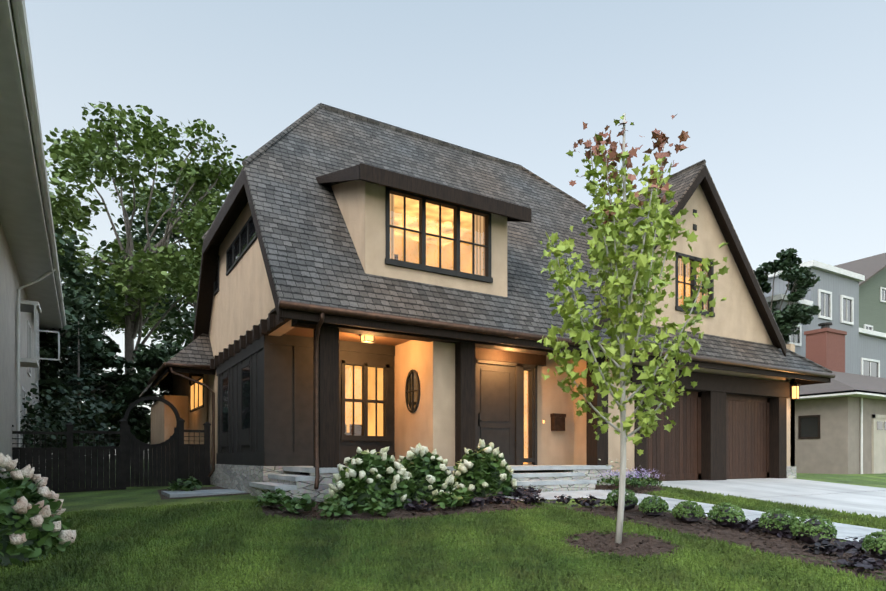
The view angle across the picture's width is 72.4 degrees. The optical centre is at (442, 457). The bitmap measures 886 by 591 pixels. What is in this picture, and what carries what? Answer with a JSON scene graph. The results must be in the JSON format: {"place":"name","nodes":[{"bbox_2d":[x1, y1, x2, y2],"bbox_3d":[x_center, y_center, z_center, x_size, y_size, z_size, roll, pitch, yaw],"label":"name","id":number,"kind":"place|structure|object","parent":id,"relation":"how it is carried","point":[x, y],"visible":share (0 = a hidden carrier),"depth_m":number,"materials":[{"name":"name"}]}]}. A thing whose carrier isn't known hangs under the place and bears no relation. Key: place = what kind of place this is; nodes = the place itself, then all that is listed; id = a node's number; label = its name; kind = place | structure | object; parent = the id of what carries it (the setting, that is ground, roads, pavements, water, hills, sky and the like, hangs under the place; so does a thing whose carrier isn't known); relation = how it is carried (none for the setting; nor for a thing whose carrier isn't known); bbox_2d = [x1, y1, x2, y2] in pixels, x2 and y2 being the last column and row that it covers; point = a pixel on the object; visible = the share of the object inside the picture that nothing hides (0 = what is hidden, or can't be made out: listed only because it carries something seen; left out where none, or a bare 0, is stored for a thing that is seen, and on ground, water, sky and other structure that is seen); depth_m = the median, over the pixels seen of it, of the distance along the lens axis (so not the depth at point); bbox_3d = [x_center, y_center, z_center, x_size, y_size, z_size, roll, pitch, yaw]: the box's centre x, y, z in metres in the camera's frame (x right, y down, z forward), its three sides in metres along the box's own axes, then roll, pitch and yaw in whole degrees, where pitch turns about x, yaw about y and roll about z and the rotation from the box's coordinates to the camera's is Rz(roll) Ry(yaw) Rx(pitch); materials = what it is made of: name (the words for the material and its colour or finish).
{"place":"outdoors","nodes":[
{"label":"outdoors","id":0,"kind":"place"},
{"bbox_2d":[22,390,22,446],"bbox_3d":[-13.220,-2.263,19.660,0.388,4.000,8.100,0,0,-31],"label":"neighbour glass","id":1,"kind":"object","parent":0,"point":[22,413],"visible":0.13,"depth_m":17.59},
{"bbox_2d":[207,375,207,421],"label":"back wall","id":2,"kind":"structure","parent":0,"point":[207,399],"depth_m":18.42,"materials":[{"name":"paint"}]},
{"bbox_2d":[345,254,397,435],"bbox_3d":[1.701,-2.468,17.294,11.500,5.290,2.000,0,0,-31],"label":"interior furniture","id":3,"kind":"object","parent":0,"point":[357,428],"depth_m":14.66,"materials":[{"name":"grey"}]},
{"bbox_2d":[285,327,564,357],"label":"porch ceiling","id":4,"kind":"structure","parent":0,"point":[308,332],"depth_m":12.88,"materials":[{"name":"brown wood"}]},
{"bbox_2d":[0,459,885,590],"bbox_3d":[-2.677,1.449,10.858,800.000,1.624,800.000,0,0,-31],"label":"lawn ground","id":5,"kind":"structure","parent":0,"point":[129,497],"depth_m":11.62,"materials":[{"name":"green plant"}]},
{"bbox_2d":[0,222,42,482],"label":"neighbour house walls","id":6,"kind":"structure","parent":5,"relation":"on","point":[10,282],"depth_m":14.82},
{"bbox_2d":[0,0,66,446],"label":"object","id":7,"kind":"structure","parent":6,"relation":"attached to","point":[26,219],"depth_m":11.75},
{"bbox_2d":[0,452,75,567],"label":"hydrangea","id":8,"kind":"object","parent":5,"relation":"on","point":[17,489],"depth_m":6.48,"materials":[{"name":"white plant"}]},
{"bbox_2d":[20,378,123,487],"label":"hedge leaves","id":9,"kind":"object","parent":5,"relation":"on","point":[59,422],"visible":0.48,"depth_m":18.24,"materials":[{"name":"green plant"}]},
{"bbox_2d":[41,321,115,481],"bbox_3d":[-13.513,-1.955,22.518,3.336,6.215,3.325,0,0,-31],"label":"spruce","id":10,"kind":"object","parent":5,"relation":"on","point":[74,380],"depth_m":22.40,"materials":[{"name":"green plant"}]},
{"bbox_2d":[39,228,119,427],"bbox_3d":[-18.547,-4.844,24.535,9.777,12.017,9.702,0,0,-31],"label":"tree","id":11,"kind":"object","parent":5,"relation":"on","point":[79,303],"depth_m":25.21,"materials":[{"name":"green plant"}]},
{"bbox_2d":[38,331,165,453],"bbox_3d":[-16.098,-2.603,27.054,6.820,7.145,6.127,0,0,-31],"label":"tree","id":12,"kind":"object","parent":5,"relation":"on","point":[105,356],"depth_m":25.81,"materials":[{"name":"green plant"}]},
{"bbox_2d":[12,396,210,494],"bbox_3d":[-9.616,-0.344,15.927,6.630,2.745,0.190,0,0,-31],"label":"fence","id":13,"kind":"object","parent":5,"relation":"on","point":[173,457],"depth_m":16.40,"materials":[{"name":"paint"}]},
{"bbox_2d":[105,340,182,443],"bbox_3d":[-11.918,-2.191,27.814,6.344,6.317,6.093,0,0,-31],"label":"tree","id":14,"kind":"object","parent":5,"relation":"on","point":[147,363],"depth_m":26.58,"materials":[{"name":"green plant"}]},
{"bbox_2d":[43,101,247,465],"bbox_3d":[-15.599,-8.404,30.483,11.556,18.739,11.467,0,0,-31],"label":"tree","id":15,"kind":"object","parent":5,"relation":"on","point":[181,276],"depth_m":29.36,"materials":[{"name":"green plant"}]},
{"bbox_2d":[88,161,236,355],"bbox_3d":[-17.106,-10.168,44.810,16.153,21.659,16.421,0,0,-31],"label":"tree","id":16,"kind":"object","parent":5,"relation":"on","point":[173,317],"depth_m":39.82,"materials":[{"name":"green plant"}]},
{"bbox_2d":[151,395,188,443],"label":"porch wall","id":17,"kind":"structure","parent":5,"relation":"on","point":[163,421],"depth_m":21.64,"materials":[{"name":"paint"}]},
{"bbox_2d":[161,489,247,497],"bbox_3d":[-5.399,0.897,13.662,1.580,0.280,1.600,0,0,-31],"label":"landing stone","id":18,"kind":"object","parent":5,"relation":"on","point":[177,493],"visible":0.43,"depth_m":13.27,"materials":[{"name":"grey stone"}]},
{"bbox_2d":[329,447,410,510],"bbox_3d":[-1.232,0.348,10.254,1.418,1.084,1.408,0,0,-31],"label":"hydrangea","id":19,"kind":"object","parent":5,"relation":"on","point":[377,463],"depth_m":9.91,"materials":[{"name":"white plant"}]},
{"bbox_2d":[251,476,594,499],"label":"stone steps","id":20,"kind":"structure","parent":5,"relation":"on","point":[304,487],"depth_m":12.41,"materials":[{"name":"grey stone"}]},
{"bbox_2d":[249,465,611,490],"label":"porch steps","id":21,"kind":"structure","parent":20,"relation":"on","point":[275,486],"depth_m":12.55,"materials":[{"name":"grey stone"}]},
{"bbox_2d":[395,340,454,466],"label":"porch wall","id":22,"kind":"structure","parent":5,"relation":"on","point":[429,422],"depth_m":12.60,"materials":[{"name":"paint"}]},
{"bbox_2d":[405,369,419,412],"bbox_3d":[-0.656,-1.443,13.081,0.035,0.940,0.640,0,0,-31],"label":"oval window frame","id":23,"kind":"object","parent":22,"relation":"attached to","point":[418,390],"visible":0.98,"depth_m":13.05,"materials":[{"name":"black wood"}]},
{"bbox_2d":[407,372,417,409],"bbox_3d":[-0.652,-1.443,13.084,0.001,0.840,0.540,0,0,-31],"label":"window glass","id":24,"kind":"object","parent":23,"relation":"in","point":[415,393],"visible":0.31,"depth_m":13.14,"materials":[{"name":"glass"}]},
{"bbox_2d":[210,464,795,501],"bbox_3d":[-2.130,0.502,17.090,12.185,0.670,24.118,0,0,-73],"label":"stone base","id":25,"kind":"object","parent":5,"relation":"on","point":[238,477],"visible":0.25,"depth_m":14.00,"materials":[{"name":"grey stone"}]},
{"bbox_2d":[220,349,261,452],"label":"dark bay wall","id":26,"kind":"structure","parent":25,"relation":"on","point":[245,448],"depth_m":13.62,"materials":[{"name":"paint"}]},
{"bbox_2d":[262,344,394,452],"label":"dark wall","id":27,"kind":"structure","parent":25,"relation":"on","point":[281,398],"depth_m":12.76,"materials":[{"name":"paint"}]},
{"bbox_2d":[152,166,830,479],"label":"house trim","id":28,"kind":"structure","parent":25,"relation":"on","point":[714,389],"depth_m":14.63,"materials":[{"name":"brown wood"}]},
{"bbox_2d":[177,370,217,463],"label":"wing wall","id":29,"kind":"structure","parent":28,"relation":"attached to","point":[198,418],"depth_m":18.57,"materials":[{"name":"paint"}]},
{"bbox_2d":[170,372,206,395],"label":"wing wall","id":30,"kind":"structure","parent":29,"relation":"on","point":[180,385],"depth_m":23.55,"materials":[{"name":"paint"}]},
{"bbox_2d":[139,384,151,397],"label":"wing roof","id":31,"kind":"structure","parent":30,"relation":"attached to","point":[148,387],"depth_m":23.90,"materials":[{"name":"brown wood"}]},
{"bbox_2d":[191,379,202,409],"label":"window panes","id":32,"kind":"structure","parent":29,"relation":"attached to","point":[196,395],"depth_m":20.18,"materials":[{"name":"glass"}]},
{"bbox_2d":[215,218,255,432],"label":"windows","id":33,"kind":"structure","parent":28,"relation":"attached to","point":[246,390],"depth_m":14.09,"materials":[{"name":"black"}]},
{"bbox_2d":[207,202,293,374],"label":"gable wall","id":34,"kind":"structure","parent":28,"relation":"attached to","point":[243,302],"depth_m":14.54,"materials":[{"name":"paint"}]},
{"bbox_2d":[216,334,394,465],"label":"wall paneling","id":35,"kind":"structure","parent":28,"relation":"attached to","point":[266,457],"depth_m":13.18,"materials":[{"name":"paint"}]},
{"bbox_2d":[331,180,506,296],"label":"dormer cheeks","id":36,"kind":"object","parent":28,"relation":"attached to","point":[355,199],"depth_m":12.01,"materials":[{"name":"paint"}]},
{"bbox_2d":[328,181,347,184],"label":"dormer roof","id":37,"kind":"structure","parent":36,"relation":"on","point":[334,183],"depth_m":13.09,"materials":[{"name":"brown wood"}]},
{"bbox_2d":[316,163,530,222],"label":"dormer fascia","id":38,"kind":"structure","parent":28,"relation":"attached to","point":[511,212],"depth_m":12.01,"materials":[{"name":"brown wood"}]},
{"bbox_2d":[375,184,499,295],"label":"dormer wall","id":39,"kind":"structure","parent":28,"relation":"attached to","point":[382,268],"depth_m":12.39,"materials":[{"name":"paint"}]},
{"bbox_2d":[189,187,714,461],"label":"window frames","id":40,"kind":"structure","parent":28,"relation":"attached to","point":[423,266],"depth_m":13.22,"materials":[{"name":"paint"}]},
{"bbox_2d":[345,197,708,455],"bbox_3d":[2.631,-2.703,15.119,10.240,5.520,1.800,0,0,-31],"label":"lit glass","id":41,"kind":"object","parent":40,"relation":"on","point":[436,266],"visible":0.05,"depth_m":12.98,"materials":[{"name":"yellow glass"}]},
{"bbox_2d":[390,194,701,309],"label":"curtains","id":42,"kind":"object","parent":40,"relation":"hanging from","point":[479,256],"depth_m":13.34,"materials":[{"name":"beige fabric"}]},
{"bbox_2d":[148,300,835,489],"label":"copper gutters","id":43,"kind":"object","parent":28,"relation":"attached to","point":[322,310],"visible":0.94,"depth_m":11.77,"materials":[{"name":"brown metal"}]},
{"bbox_2d":[167,103,831,372],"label":"house roof","id":44,"kind":"structure","parent":28,"relation":"on","point":[311,253],"depth_m":14.21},
{"bbox_2d":[345,230,689,463],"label":"interior walls","id":45,"kind":"structure","parent":28,"relation":"attached to","point":[433,252],"depth_m":15.12,"materials":[{"name":"beige paint"}]},
{"bbox_2d":[345,195,527,372],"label":"interior ceilings","id":46,"kind":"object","parent":45,"relation":"attached to","point":[433,220],"depth_m":13.67,"materials":[{"name":"beige paint"}]},
{"bbox_2d":[444,222,451,226],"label":"interior lamps","id":47,"kind":"object","parent":46,"relation":"attached to","point":[448,224],"depth_m":13.75,"materials":[{"name":"yellow"}]},
{"bbox_2d":[359,334,800,399],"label":"light fixtures","id":48,"kind":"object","parent":28,"relation":"attached to","point":[796,384],"depth_m":18.63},
{"bbox_2d":[628,185,772,344],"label":"gable wall","id":49,"kind":"structure","parent":28,"relation":"attached to","point":[737,316],"depth_m":16.98,"materials":[{"name":"paint"}]},
{"bbox_2d":[646,388,768,480],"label":"garage doors","id":50,"kind":"structure","parent":28,"relation":"attached to","point":[674,454],"depth_m":17.03,"materials":[{"name":"brown wood"}]},
{"bbox_2d":[633,360,785,381],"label":"garage head wall","id":51,"kind":"structure","parent":28,"relation":"attached to","point":[730,373],"depth_m":17.24,"materials":[{"name":"paint"}]},
{"bbox_2d":[157,484,885,580],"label":"mulch beds","id":52,"kind":"object","parent":5,"relation":"on","point":[341,516],"visible":0.15,"depth_m":9.22,"materials":[{"name":"brown soil"}]},
{"bbox_2d":[167,476,473,516],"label":"groundcover plants","id":53,"kind":"object","parent":52,"relation":"on","point":[371,507],"visible":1,"depth_m":9.53,"materials":[{"name":"green plant"}]},
{"bbox_2d":[453,439,516,496],"bbox_3d":[0.779,0.202,11.820,1.376,1.162,1.363,0,0,-31],"label":"hydrangea","id":54,"kind":"object","parent":52,"relation":"on","point":[506,485],"depth_m":11.45,"materials":[{"name":"plant"}]},
{"bbox_2d":[259,484,885,581],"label":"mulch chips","id":55,"kind":"object","parent":52,"relation":"on","point":[661,548],"visible":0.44,"depth_m":8.09,"materials":[{"name":"brown wood"}]},
{"bbox_2d":[397,442,457,503],"bbox_3d":[-0.382,0.272,10.989,1.310,1.112,1.306,0,0,-31],"label":"hydrangea","id":56,"kind":"object","parent":55,"relation":"on","point":[439,474],"depth_m":10.67,"materials":[{"name":"green plant"}]},
{"bbox_2d":[597,472,662,486],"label":"flowering plants","id":57,"kind":"object","parent":52,"relation":"on","point":[638,481],"visible":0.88,"depth_m":13.53,"materials":[{"name":"plant"}]},
{"bbox_2d":[597,468,664,479],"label":"flowers","id":58,"kind":"object","parent":57,"relation":"on","point":[628,472],"visible":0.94,"depth_m":13.66,"materials":[{"name":"purple plant"}]},
{"bbox_2d":[537,113,728,543],"bbox_3d":[2.244,-1.608,7.528,2.450,5.470,2.115,0,0,-31],"label":"young maple","id":59,"kind":"object","parent":52,"relation":"on","point":[610,291],"depth_m":7.43,"materials":[{"name":"green plant"}]},
{"bbox_2d":[605,488,885,559],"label":"boxwood shrubs","id":60,"kind":"object","parent":52,"relation":"on","point":[796,523],"visible":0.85,"depth_m":8.47,"materials":[{"name":"green plant"}]},
{"bbox_2d":[574,359,634,471],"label":"porch wall","id":61,"kind":"structure","parent":5,"relation":"on","point":[580,442],"depth_m":15.25,"materials":[{"name":"beige paint"}]},
{"bbox_2d":[550,413,565,430],"bbox_3d":[2.903,-0.898,15.249,0.400,0.430,0.145,0,0,-31],"label":"mailbox","id":62,"kind":"object","parent":61,"relation":"attached to","point":[557,421],"visible":1,"depth_m":15.18,"materials":[{"name":"brown metal"}]},
{"bbox_2d":[401,484,885,572],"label":"ground cover plants","id":63,"kind":"object","parent":5,"relation":"on","point":[854,547],"visible":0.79,"depth_m":8.61,"materials":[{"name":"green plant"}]},
{"bbox_2d":[753,248,821,343],"bbox_3d":[19.430,-5.587,35.013,4.735,12.474,4.760,0,0,-31],"label":"tree","id":64,"kind":"object","parent":5,"relation":"on","point":[795,315],"depth_m":33.89,"materials":[{"name":"green plant"}]},
{"bbox_2d":[786,344,794,465],"bbox_3d":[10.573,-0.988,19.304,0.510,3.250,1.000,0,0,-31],"label":"wall","id":65,"kind":"structure","parent":5,"relation":"on","point":[789,429],"depth_m":18.85,"materials":[{"name":"paint"}]},
{"bbox_2d":[764,267,885,377],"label":"grey block walls","id":66,"kind":"structure","parent":5,"relation":"on","point":[858,346],"depth_m":39.80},
{"bbox_2d":[765,260,885,376],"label":"white trim","id":67,"kind":"structure","parent":66,"relation":"attached to","point":[833,270],"depth_m":38.78,"materials":[{"name":"white paint"}]},
{"bbox_2d":[791,292,877,376],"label":"window panes","id":68,"kind":"structure","parent":67,"relation":"in","point":[866,368],"depth_m":39.74,"materials":[{"name":"grey glass"}]},
{"bbox_2d":[804,328,846,372],"bbox_3d":[19.629,-2.923,31.074,1.920,7.120,1.120,0,0,-31],"label":"neighbour chimney","id":69,"kind":"object","parent":5,"relation":"on","point":[825,347],"visible":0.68,"depth_m":30.59,"materials":[{"name":"red brick"}]},
{"bbox_2d":[818,322,832,328],"bbox_3d":[19.629,-6.688,31.074,0.609,0.410,0.640,0,0,-31],"label":"chimney cap","id":70,"kind":"object","parent":69,"relation":"on","point":[826,325],"visible":0.77,"depth_m":30.91,"materials":[{"name":"grey metal"}]},
{"bbox_2d":[797,390,885,473],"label":"neighbour garage trim","id":71,"kind":"structure","parent":5,"relation":"on","point":[862,395],"depth_m":23.89,"materials":[{"name":"white paint"}]},
{"bbox_2d":[859,267,885,332],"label":"green house walls","id":72,"kind":"structure","parent":5,"relation":"on","point":[872,309],"depth_m":46.88,"materials":[{"name":"green paint"}]},
{"bbox_2d":[835,253,885,285],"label":"roof","id":73,"kind":"structure","parent":72,"relation":"on","point":[868,268],"depth_m":49.17,"materials":[{"name":"grey"}]},
{"bbox_2d":[864,287,885,329],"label":"window frame","id":74,"kind":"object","parent":72,"relation":"attached to","point":[881,300],"depth_m":47.35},
{"bbox_2d":[866,289,885,329],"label":"window","id":75,"kind":"structure","parent":74,"relation":"in","point":[883,294],"depth_m":47.67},
{"bbox_2d":[25,0,885,457],"label":"sky","id":76,"kind":"structure","parent":0,"point":[783,102],"materials":[{"name":"blue"}]},
{"bbox_2d":[513,356,573,472],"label":"entry wall","id":77,"kind":"structure","parent":0,"point":[555,447],"depth_m":15.25,"materials":[{"name":"paint"}]},
{"bbox_2d":[475,359,536,464],"bbox_3d":[1.500,-1.053,14.489,1.850,2.460,0.120,0,0,-31],"label":"front door","id":78,"kind":"structure","parent":77,"relation":"attached to","point":[499,396],"depth_m":14.44,"materials":[{"name":"paint"}]},
{"bbox_2d":[478,413,485,425],"bbox_3d":[0.911,-0.893,14.080,0.140,0.300,0.102,0,0,-31],"label":"door handle","id":79,"kind":"object","parent":78,"relation":"attached to","point":[479,419],"visible":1,"depth_m":14.06,"materials":[{"name":"black metal"}]},
{"bbox_2d":[504,489,884,543],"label":"path","id":80,"kind":"structure","parent":0,"point":[848,531],"depth_m":11.10,"materials":[{"name":"grey concrete"}]},
{"bbox_2d":[650,478,885,517],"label":"driveway pavement","id":81,"kind":"structure","parent":0,"point":[858,499],"depth_m":14.52,"materials":[{"name":"concrete"}]},
{"bbox_2d":[795,396,885,473],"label":"neighbour garage walls","id":82,"kind":"structure","parent":0,"point":[834,448],"depth_m":24.18,"materials":[{"name":"beige paint"}]},
{"bbox_2d":[798,415,819,438],"bbox_3d":[18.679,-1.498,25.897,7.965,1.430,0.843,0,0,-17],"label":"window frame","id":83,"kind":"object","parent":82,"relation":"attached to","point":[799,427],"depth_m":24.85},
{"bbox_2d":[801,417,885,436],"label":"windows","id":84,"kind":"structure","parent":83,"relation":"in","point":[809,426],"depth_m":24.75,"materials":[{"name":"black glass"}]},
{"bbox_2d":[800,371,885,395],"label":"garage roof","id":85,"kind":"structure","parent":82,"relation":"on","point":[843,382],"depth_m":24.97,"materials":[{"name":"grey"}]},
{"bbox_2d":[872,414,885,473],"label":"garage door","id":86,"kind":"structure","parent":82,"relation":"in","point":[878,451],"depth_m":24.66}
]}

